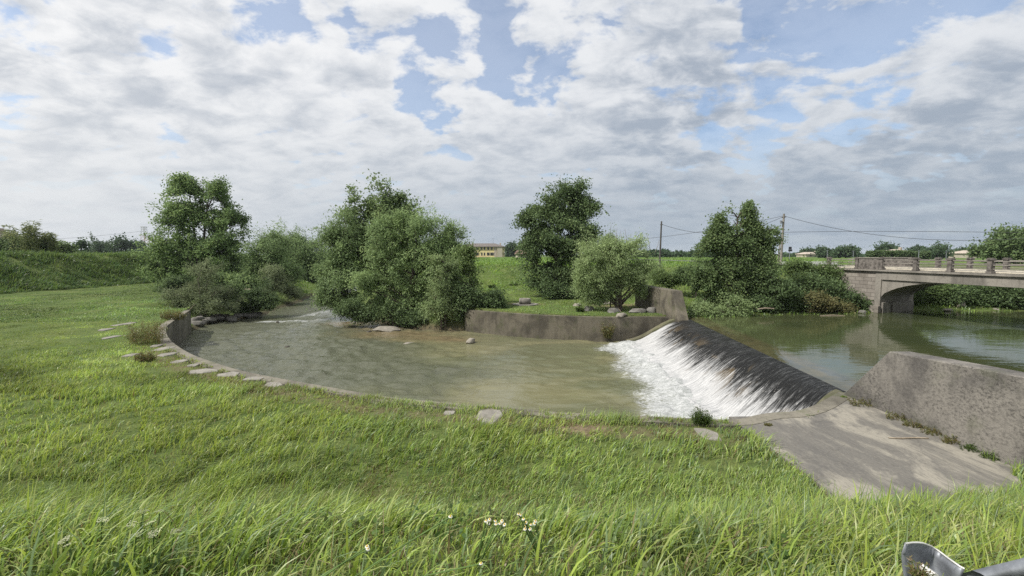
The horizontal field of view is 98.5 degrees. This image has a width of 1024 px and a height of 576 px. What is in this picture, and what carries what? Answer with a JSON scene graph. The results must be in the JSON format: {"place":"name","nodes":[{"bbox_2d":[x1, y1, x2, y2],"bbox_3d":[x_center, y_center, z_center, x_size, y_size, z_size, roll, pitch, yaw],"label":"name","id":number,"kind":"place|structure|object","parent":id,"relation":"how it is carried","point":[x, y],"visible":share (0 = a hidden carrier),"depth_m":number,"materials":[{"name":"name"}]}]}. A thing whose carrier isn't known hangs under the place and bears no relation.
{"place":"outdoors","nodes":[
{"label":"outdoors","id":0,"kind":"place"},
{"bbox_2d":[178,283,703,417],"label":"river water","id":1,"kind":"structure","parent":0,"point":[325,348],"depth_m":25.47,"materials":[{"name":"liquid"}]},
{"bbox_2d":[226,316,236,321],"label":"boulder","id":2,"kind":"object","parent":1,"relation":"in","point":[231,318],"visible":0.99,"depth_m":41.59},
{"bbox_2d":[372,326,400,331],"bbox_3d":[-10.499,3.467,37.068,2.329,0.510,1.649,2,2,-3],"label":"rock","id":3,"kind":"object","parent":1,"relation":"in","point":[386,328],"visible":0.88,"depth_m":36.52,"materials":[{"name":"stone"}]},
{"bbox_2d":[0,255,1023,575],"bbox_3d":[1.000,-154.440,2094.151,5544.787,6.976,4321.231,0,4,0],"label":"ground","id":4,"kind":"structure","parent":0,"point":[376,449],"depth_m":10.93,"materials":[{"name":"plant"}]},
{"bbox_2d":[0,230,26,248],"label":"bamboo","id":5,"kind":"object","parent":4,"relation":"on","point":[9,233],"visible":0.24,"depth_m":72.63,"materials":[{"name":"green plant"}]},
{"bbox_2d":[1,219,44,251],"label":"tree","id":6,"kind":"object","parent":4,"relation":"on","point":[30,229],"visible":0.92,"depth_m":71.49,"materials":[{"name":"green plant"}]},
{"bbox_2d":[0,232,62,252],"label":"bush","id":7,"kind":"object","parent":4,"relation":"on","point":[6,243],"visible":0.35,"depth_m":72.30,"materials":[{"name":"green plant"}]},
{"bbox_2d":[36,231,60,252],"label":"bamboo","id":8,"kind":"object","parent":4,"relation":"on","point":[50,238],"visible":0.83,"depth_m":73.41,"materials":[{"name":"green plant"}]},
{"bbox_2d":[57,535,79,565],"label":"wild flower","id":9,"kind":"object","parent":4,"relation":"on","point":[67,538],"visible":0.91,"depth_m":2.09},
{"bbox_2d":[55,240,83,253],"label":"bush","id":10,"kind":"object","parent":4,"relation":"on","point":[67,248],"visible":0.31,"depth_m":79.27,"materials":[{"name":"green plant"}]},
{"bbox_2d":[73,237,94,252],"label":"tree","id":11,"kind":"object","parent":4,"relation":"on","point":[83,244],"visible":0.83,"depth_m":129.32,"materials":[{"name":"green plant"}]},
{"bbox_2d":[97,517,108,547],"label":"wild flower","id":12,"kind":"object","parent":4,"relation":"on","point":[105,520],"visible":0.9,"depth_m":2.31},
{"bbox_2d":[86,231,139,252],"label":"tree","id":13,"kind":"object","parent":4,"relation":"on","point":[120,243],"visible":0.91,"depth_m":226.42,"materials":[{"name":"green plant"}]},
{"bbox_2d":[0,248,253,293],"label":"levee grass","id":14,"kind":"structure","parent":4,"relation":"on","point":[39,283],"depth_m":60.64,"materials":[{"name":"plant"}]},
{"bbox_2d":[130,532,140,574],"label":"wild flower","id":15,"kind":"object","parent":4,"relation":"on","point":[135,546],"visible":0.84,"depth_m":2.09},
{"bbox_2d":[133,240,145,249],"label":"tree","id":16,"kind":"object","parent":4,"relation":"on","point":[141,242],"visible":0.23,"depth_m":258.63,"materials":[{"name":"green plant"}]},
{"bbox_2d":[119,318,167,344],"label":"weed","id":17,"kind":"object","parent":4,"relation":"on","point":[149,337],"visible":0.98,"depth_m":22.03,"materials":[{"name":"green plant"}]},
{"bbox_2d":[134,351,157,361],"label":"weed","id":18,"kind":"object","parent":4,"relation":"on","point":[143,357],"visible":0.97,"depth_m":18.29,"materials":[{"name":"green plant"}]},
{"bbox_2d":[148,528,158,557],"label":"wild flower","id":19,"kind":"object","parent":4,"relation":"on","point":[153,535],"visible":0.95,"depth_m":2.17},
{"bbox_2d":[154,509,163,548],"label":"wild flower","id":20,"kind":"object","parent":4,"relation":"on","point":[158,524],"visible":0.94,"depth_m":2.41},
{"bbox_2d":[151,346,175,351],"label":"stone slab","id":21,"kind":"structure","parent":4,"relation":"on","point":[161,348],"depth_m":20.73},
{"bbox_2d":[157,352,178,356],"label":"stone slab","id":22,"kind":"structure","parent":4,"relation":"on","point":[166,354],"depth_m":19.45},
{"bbox_2d":[147,273,195,292],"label":"bush","id":23,"kind":"object","parent":4,"relation":"on","point":[169,280],"visible":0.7,"depth_m":51.51,"materials":[{"name":"green plant"}]},
{"bbox_2d":[164,528,180,564],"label":"wild flower","id":24,"kind":"object","parent":4,"relation":"on","point":[172,541],"visible":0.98,"depth_m":2.17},
{"bbox_2d":[126,170,253,285],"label":"poplar tree","id":25,"kind":"object","parent":4,"relation":"on","point":[173,254],"visible":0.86,"depth_m":60.67,"materials":[{"name":"green plant"}]},
{"bbox_2d":[191,321,203,326],"bbox_3d":[-27.675,3.197,38.658,1.302,0.676,0.864,2,2,-7],"label":"boulder","id":26,"kind":"object","parent":4,"relation":"on","point":[199,323],"visible":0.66,"depth_m":38.39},
{"bbox_2d":[154,256,245,315],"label":"willow shrub","id":27,"kind":"object","parent":4,"relation":"on","point":[208,301],"visible":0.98,"depth_m":40.82,"materials":[{"name":"green plant"}]},
{"bbox_2d":[188,368,217,373],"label":"stone slab","id":28,"kind":"structure","parent":4,"relation":"on","point":[201,371],"depth_m":16.75,"materials":[{"name":"stone"}]},
{"bbox_2d":[202,317,216,321],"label":"boulder","id":29,"kind":"object","parent":4,"relation":"on","point":[210,319],"visible":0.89,"depth_m":40.30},
{"bbox_2d":[216,371,239,376],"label":"stone slab","id":30,"kind":"structure","parent":4,"relation":"on","point":[226,374],"depth_m":16.21,"materials":[{"name":"stone"}]},
{"bbox_2d":[204,263,261,291],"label":"bush","id":31,"kind":"object","parent":4,"relation":"on","point":[230,277],"visible":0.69,"depth_m":53.41,"materials":[{"name":"green plant"}]},
{"bbox_2d":[218,277,282,312],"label":"bush","id":32,"kind":"object","parent":4,"relation":"on","point":[257,301],"visible":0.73,"depth_m":43.77,"materials":[{"name":"green plant"}]},
{"bbox_2d":[245,313,259,317],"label":"boulder","id":33,"kind":"object","parent":4,"relation":"on","point":[252,315],"visible":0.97,"depth_m":44.05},
{"bbox_2d":[242,376,263,380],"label":"stone slab","id":34,"kind":"structure","parent":4,"relation":"on","point":[254,378],"depth_m":15.67,"materials":[{"name":"stone"}]},
{"bbox_2d":[230,221,310,294],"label":"willow tree","id":35,"kind":"object","parent":4,"relation":"on","point":[271,248],"visible":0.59,"depth_m":60.81,"materials":[{"name":"green plant"}]},
{"bbox_2d":[265,382,282,386],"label":"stone slab","id":36,"kind":"structure","parent":4,"relation":"on","point":[274,383],"depth_m":15.02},
{"bbox_2d":[254,261,304,301],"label":"willow shrub","id":37,"kind":"object","parent":4,"relation":"on","point":[292,293],"visible":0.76,"depth_m":55.20,"materials":[{"name":"green plant"}]},
{"bbox_2d":[265,216,328,283],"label":"willow tree","id":38,"kind":"object","parent":4,"relation":"on","point":[304,251],"visible":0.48,"depth_m":81.99,"materials":[{"name":"green plant"}]},
{"bbox_2d":[297,205,372,314],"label":"willow tree","id":39,"kind":"object","parent":4,"relation":"on","point":[334,266],"visible":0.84,"depth_m":42.04,"materials":[{"name":"green plant"}]},
{"bbox_2d":[321,169,425,296],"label":"poplar tree","id":40,"kind":"object","parent":4,"relation":"on","point":[396,199],"visible":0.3,"depth_m":44.50,"materials":[{"name":"green plant"}]},
{"bbox_2d":[331,295,429,327],"bbox_3d":[-10.745,1.970,38.630,10.169,2.992,4.250,0,4,0],"label":"bush","id":41,"kind":"object","parent":4,"relation":"on","point":[357,312],"visible":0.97,"depth_m":38.00,"materials":[{"name":"green plant"}]},
{"bbox_2d":[322,515,482,575],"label":"daisy plant","id":42,"kind":"object","parent":4,"relation":"on","point":[366,547],"visible":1,"depth_m":1.95,"materials":[{"name":"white plant"}]},
{"bbox_2d":[342,195,477,318],"bbox_3d":[-9.177,-2.869,39.681,12.356,11.105,8.022,0,4,0],"label":"willow tree","id":43,"kind":"object","parent":4,"relation":"on","point":[402,247],"visible":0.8,"depth_m":38.56,"materials":[{"name":"green plant"}]},
{"bbox_2d":[415,251,464,328],"bbox_3d":[-5.844,0.135,36.771,4.524,6.517,3.898,0,4,0],"label":"willow tree","id":44,"kind":"object","parent":4,"relation":"on","point":[437,305],"visible":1,"depth_m":36.35,"materials":[{"name":"green plant"}]},
{"bbox_2d":[455,240,484,290],"bbox_3d":[-3.720,-1.130,37.442,2.771,5.948,2.466,0,4,0],"label":"poplar tree","id":45,"kind":"object","parent":4,"relation":"on","point":[467,253],"visible":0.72,"depth_m":37.05,"materials":[{"name":"green plant"}]},
{"bbox_2d":[83,248,865,257],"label":"distant wood","id":46,"kind":"object","parent":4,"relation":"on","point":[665,252],"visible":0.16,"depth_m":199.61,"materials":[{"name":"plant"}]},
{"bbox_2d":[445,274,512,321],"bbox_3d":[-2.944,0.829,37.199,5.987,4.266,3.348,0,4,0],"label":"elder bush","id":47,"kind":"object","parent":4,"relation":"on","point":[470,297],"visible":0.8,"depth_m":36.50,"materials":[{"name":"green plant"}]},
{"bbox_2d":[464,238,504,256],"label":"apartment building","id":48,"kind":"structure","parent":4,"relation":"on","point":[491,250],"depth_m":248.36,"materials":[{"name":"yellow paint"}]},
{"bbox_2d":[476,409,502,423],"bbox_3d":[-0.619,3.612,12.068,0.735,0.242,1.127,0,4,0],"label":"stone slab","id":49,"kind":"object","parent":4,"relation":"on","point":[488,414],"depth_m":12.09,"materials":[{"name":"stone"}]},
{"bbox_2d":[475,518,505,565],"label":"daisy plant","id":50,"kind":"object","parent":4,"relation":"on","point":[488,543],"visible":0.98,"depth_m":2.33,"materials":[{"name":"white plant"}]},
{"bbox_2d":[157,310,850,428],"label":"basin wall","id":51,"kind":"structure","parent":4,"relation":"on","point":[177,332],"depth_m":13.29,"materials":[{"name":"concrete"}]},
{"bbox_2d":[160,307,187,319],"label":"weed","id":52,"kind":"object","parent":51,"relation":"on","point":[175,315],"visible":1,"depth_m":30.10,"materials":[{"name":"green plant"}]},
{"bbox_2d":[688,406,712,426],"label":"weed","id":53,"kind":"object","parent":51,"relation":"on","point":[699,417],"visible":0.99,"depth_m":11.49,"materials":[{"name":"green plant"}]},
{"bbox_2d":[504,240,519,256],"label":"tree","id":54,"kind":"object","parent":4,"relation":"on","point":[509,252],"visible":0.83,"depth_m":295.73,"materials":[{"name":"green plant"}]},
{"bbox_2d":[512,298,537,305],"bbox_3d":[1.160,1.314,39.347,2.329,0.785,2.000,0,4,0],"label":"well ring","id":55,"kind":"object","parent":4,"relation":"on","point":[525,301],"visible":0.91,"depth_m":38.90,"materials":[{"name":"concrete"}]},
{"bbox_2d":[517,513,542,558],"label":"daisy plant","id":56,"kind":"object","parent":4,"relation":"on","point":[527,529],"visible":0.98,"depth_m":2.47,"materials":[{"name":"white plant"}]},
{"bbox_2d":[509,173,610,293],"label":"broadleaf tree","id":57,"kind":"object","parent":4,"relation":"on","point":[540,237],"visible":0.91,"depth_m":46.02,"materials":[{"name":"green plant"}]},
{"bbox_2d":[534,275,586,299],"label":"bush","id":58,"kind":"object","parent":4,"relation":"on","point":[549,288],"visible":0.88,"depth_m":44.22,"materials":[{"name":"green plant"}]},
{"bbox_2d":[465,310,668,341],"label":"basin wall","id":59,"kind":"structure","parent":4,"relation":"on","point":[556,327],"depth_m":32.84,"materials":[{"name":"concrete"}]},
{"bbox_2d":[599,320,615,337],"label":"weed","id":60,"kind":"object","parent":59,"relation":"hanging from","point":[607,333],"visible":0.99,"depth_m":31.82,"materials":[{"name":"green plant"}]},
{"bbox_2d":[602,222,618,307],"bbox_3d":[7.967,-1.722,36.573,2.363,7.394,1.762,0,4,0],"label":"willow sapling","id":61,"kind":"object","parent":4,"relation":"on","point":[609,237],"visible":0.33,"depth_m":36.31,"materials":[{"name":"green plant"}]},
{"bbox_2d":[561,227,663,310],"bbox_3d":[7.941,-1.484,35.079,8.478,7.168,5.892,0,4,0],"label":"willow bush","id":62,"kind":"object","parent":4,"relation":"on","point":[614,268],"visible":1,"depth_m":34.81,"materials":[{"name":"green plant"}]},
{"bbox_2d":[607,308,619,312],"bbox_3d":[7.832,1.853,34.285,1.154,0.640,0.856,-1,1,-26],"label":"boulder","id":63,"kind":"object","parent":4,"relation":"on","point":[614,310],"visible":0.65,"depth_m":33.96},
{"bbox_2d":[628,308,646,312],"bbox_3d":[9.618,1.867,33.932,1.632,0.625,0.974,1,1,-20],"label":"boulder","id":64,"kind":"object","parent":4,"relation":"on","point":[637,310],"visible":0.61,"depth_m":33.58,"materials":[{"name":"stone"}]},
{"bbox_2d":[646,307,655,312],"bbox_3d":[10.807,1.841,34.259,0.900,0.729,1.021,1,5,18],"label":"boulder","id":65,"kind":"object","parent":4,"relation":"on","point":[651,309],"visible":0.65,"depth_m":33.90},
{"bbox_2d":[658,221,662,267],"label":"utility pole","id":66,"kind":"object","parent":4,"relation":"on","point":[661,224],"visible":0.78,"depth_m":53.67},
{"bbox_2d":[635,286,688,321],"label":"wing wall","id":67,"kind":"structure","parent":4,"relation":"on","point":[669,303],"depth_m":32.56,"materials":[{"name":"concrete"}]},
{"bbox_2d":[648,266,684,289],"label":"bush","id":68,"kind":"object","parent":4,"relation":"on","point":[663,278],"visible":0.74,"depth_m":41.62,"materials":[{"name":"green plant"}]},
{"bbox_2d":[669,256,710,297],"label":"bush","id":69,"kind":"object","parent":4,"relation":"on","point":[679,274],"visible":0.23,"depth_m":40.95,"materials":[{"name":"green plant"}]},
{"bbox_2d":[694,428,721,440],"bbox_3d":[4.872,3.728,10.958,0.492,0.242,0.697,1,4,7],"label":"stone slab","id":70,"kind":"object","parent":4,"relation":"on","point":[714,436],"depth_m":10.95,"materials":[{"name":"stone"}]},
{"bbox_2d":[686,291,761,316],"bbox_3d":[15.204,1.208,32.840,5.733,2.381,2.755,0,4,0],"label":"bush","id":71,"kind":"object","parent":4,"relation":"on","point":[738,306],"visible":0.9,"depth_m":32.33,"materials":[{"name":"green plant"}]},
{"bbox_2d":[626,319,843,403],"bbox_3d":[10.578,4.096,22.083,5.566,2.706,19.904,0,4,3],"label":"weir","id":72,"kind":"object","parent":4,"relation":"on","point":[669,321],"visible":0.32,"depth_m":31.27,"materials":[{"name":"concrete"}]},
{"bbox_2d":[629,319,845,418],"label":"falling water","id":73,"kind":"structure","parent":72,"relation":"on","point":[722,376],"depth_m":19.29,"materials":[{"name":"liquid"}]},
{"bbox_2d":[682,199,788,310],"bbox_3d":[18.039,-2.561,35.609,8.286,9.158,5.191,0,4,0],"label":"poplar tree","id":74,"kind":"object","parent":4,"relation":"on","point":[755,241],"visible":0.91,"depth_m":34.82,"materials":[{"name":"green plant"}]},
{"bbox_2d":[777,214,784,266],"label":"utility pole","id":75,"kind":"object","parent":4,"relation":"on","point":[782,222],"visible":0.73,"depth_m":51.66,"materials":[{"name":"brown wood"}]},
{"bbox_2d":[785,216,1023,240],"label":"overhead cable","id":76,"kind":"object","parent":75,"relation":"attached to","point":[901,237],"visible":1,"depth_m":46.92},
{"bbox_2d":[821,231,1015,232],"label":"overhead cable","id":77,"kind":"object","parent":75,"relation":"attached to","point":[903,231],"visible":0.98,"depth_m":49.47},
{"bbox_2d":[747,268,823,313],"bbox_3d":[21.104,0.283,34.300,5.177,3.808,4.835,4,6,40],"label":"bush","id":78,"kind":"object","parent":4,"relation":"on","point":[786,295],"visible":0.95,"depth_m":33.92,"materials":[{"name":"green plant"}]},
{"bbox_2d":[796,251,816,256],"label":"house","id":79,"kind":"structure","parent":4,"relation":"on","point":[806,254],"depth_m":256.27,"materials":[{"name":"paint"}]},
{"bbox_2d":[799,245,813,252],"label":"tree","id":80,"kind":"object","parent":4,"relation":"on","point":[807,249],"visible":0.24,"depth_m":317.39,"materials":[{"name":"green plant"}]},
{"bbox_2d":[781,261,837,264],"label":"guard rail","id":81,"kind":"object","parent":4,"relation":"on","point":[817,262],"visible":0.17,"depth_m":45.84,"materials":[{"name":"metal"}]},
{"bbox_2d":[780,255,850,284],"bbox_3d":[25.953,-1.309,38.554,5.407,3.068,3.879,1,4,10],"label":"bush","id":82,"kind":"object","parent":4,"relation":"on","point":[797,266],"visible":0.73,"depth_m":38.02,"materials":[{"name":"green plant"}]},
{"bbox_2d":[810,245,833,257],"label":"tree","id":83,"kind":"object","parent":4,"relation":"on","point":[820,252],"visible":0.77,"depth_m":198.98,"materials":[{"name":"green plant"}]},
{"bbox_2d":[784,269,864,301],"bbox_3d":[25.372,0.073,36.427,6.502,3.316,4.118,0,4,0],"label":"bush","id":84,"kind":"object","parent":4,"relation":"on","point":[832,287],"visible":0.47,"depth_m":35.70,"materials":[{"name":"green plant"}]},
{"bbox_2d":[799,288,859,313],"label":"bush","id":85,"kind":"object","parent":4,"relation":"on","point":[831,303],"visible":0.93,"depth_m":33.89,"materials":[{"name":"green plant"}]},
{"bbox_2d":[828,244,861,257],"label":"tree","id":86,"kind":"object","parent":4,"relation":"on","point":[840,251],"visible":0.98,"depth_m":187.59,"materials":[{"name":"green plant"}]},
{"bbox_2d":[838,289,873,311],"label":"bush","id":87,"kind":"object","parent":4,"relation":"on","point":[862,303],"visible":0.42,"depth_m":35.05,"materials":[{"name":"green plant"}]},
{"bbox_2d":[869,240,899,249],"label":"tree","id":88,"kind":"object","parent":4,"relation":"on","point":[886,246],"visible":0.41,"depth_m":207.37,"materials":[{"name":"green plant"}]},
{"bbox_2d":[865,249,931,259],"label":"hedge","id":89,"kind":"object","parent":4,"relation":"on","point":[923,254],"visible":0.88,"depth_m":118.81,"materials":[{"name":"green plant"}]},
{"bbox_2d":[903,244,929,251],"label":"tree","id":90,"kind":"object","parent":4,"relation":"on","point":[916,247],"visible":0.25,"depth_m":207.76,"materials":[{"name":"green plant"}]},
{"bbox_2d":[904,556,934,575],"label":"weed","id":91,"kind":"object","parent":4,"relation":"on","point":[913,571],"visible":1,"depth_m":1.77,"materials":[{"name":"green plant"}]},
{"bbox_2d":[826,257,1023,312],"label":"road bridge","id":92,"kind":"structure","parent":4,"relation":"on","point":[889,284],"depth_m":33.19,"materials":[{"name":"concrete"}]},
{"bbox_2d":[844,351,1023,470],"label":"wing wall","id":93,"kind":"structure","parent":4,"relation":"on","point":[980,406],"depth_m":10.49,"materials":[{"name":"concrete"}]},
{"bbox_2d":[919,240,954,258],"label":"tree","id":94,"kind":"object","parent":4,"relation":"on","point":[937,250],"visible":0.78,"depth_m":147.10,"materials":[{"name":"green plant"}]},
{"bbox_2d":[913,284,967,307],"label":"bush","id":95,"kind":"object","parent":4,"relation":"on","point":[926,295],"visible":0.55,"depth_m":36.44,"materials":[{"name":"green plant"}]},
{"bbox_2d":[901,542,1023,575],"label":"guardrail","id":96,"kind":"object","parent":4,"relation":"on","point":[939,562],"visible":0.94,"depth_m":1.88,"materials":[{"name":"metal"}]},
{"bbox_2d":[934,284,1010,307],"bbox_3d":[37.961,0.361,36.726,6.367,3.062,3.325,0,4,0],"label":"bush","id":97,"kind":"object","parent":4,"relation":"on","point":[977,294],"visible":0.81,"depth_m":36.08,"materials":[{"name":"green plant"}]},
{"bbox_2d":[963,222,1023,264],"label":"broadleaf tree","id":98,"kind":"object","parent":4,"relation":"on","point":[993,246],"visible":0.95,"depth_m":60.77,"materials":[{"name":"green plant"}]},
{"bbox_2d":[983,286,1023,310],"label":"bush","id":99,"kind":"object","parent":4,"relation":"on","point":[1013,297],"visible":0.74,"depth_m":35.60,"materials":[{"name":"green plant"}]},
{"bbox_2d":[0,0,1023,254],"label":"sky","id":100,"kind":"structure","parent":0,"point":[850,115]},
{"bbox_2d":[261,257,823,293],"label":"crop field","id":101,"kind":"structure","parent":0,"point":[665,260],"depth_m":95.53,"materials":[{"name":"green plant"}]},
{"bbox_2d":[688,310,1023,392],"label":"pool water","id":102,"kind":"structure","parent":0,"point":[847,352],"depth_m":24.05,"materials":[{"name":"liquid"}]},
{"bbox_2d":[729,398,1021,502],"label":"pavement","id":103,"kind":"structure","parent":0,"point":[843,444],"depth_m":9.76,"materials":[{"name":"concrete"}]},
{"bbox_2d":[847,397,872,407],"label":"weed","id":104,"kind":"object","parent":103,"relation":"on","point":[858,402],"visible":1,"depth_m":12.97,"materials":[{"name":"green plant"}]},
{"bbox_2d":[886,411,906,420],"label":"weed","id":105,"kind":"object","parent":103,"relation":"on","point":[895,416],"visible":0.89,"depth_m":11.91,"materials":[{"name":"green plant"}]},
{"bbox_2d":[888,437,928,438],"bbox_3d":[9.568,3.619,10.637,0.942,0.038,0.073,0,4,0],"label":"stick","id":106,"kind":"object","parent":103,"relation":"on","point":[909,438],"visible":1,"depth_m":10.63,"materials":[{"name":"brown wood"}]},
{"bbox_2d":[901,418,922,427],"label":"weed","id":107,"kind":"object","parent":103,"relation":"on","point":[907,423],"visible":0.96,"depth_m":11.41,"materials":[{"name":"green plant"}]},
{"bbox_2d":[919,425,941,435],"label":"weed","id":108,"kind":"object","parent":103,"relation":"on","point":[929,431],"visible":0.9,"depth_m":10.94,"materials":[{"name":"green plant"}]},
{"bbox_2d":[940,434,960,444],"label":"weed","id":109,"kind":"object","parent":103,"relation":"on","point":[948,439],"visible":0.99,"depth_m":10.41,"materials":[{"name":"green plant"}]},
{"bbox_2d":[959,442,979,452],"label":"weed","id":110,"kind":"object","parent":103,"relation":"on","point":[967,446],"visible":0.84,"depth_m":10.02,"materials":[{"name":"green plant"}]},
{"bbox_2d":[978,449,999,460],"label":"weed","id":111,"kind":"object","parent":103,"relation":"on","point":[991,457],"visible":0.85,"depth_m":9.60,"materials":[{"name":"green plant"}]},
{"bbox_2d":[948,250,979,257],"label":"house","id":112,"kind":"structure","parent":0,"point":[958,254],"depth_m":188.79,"materials":[{"name":"paint"}]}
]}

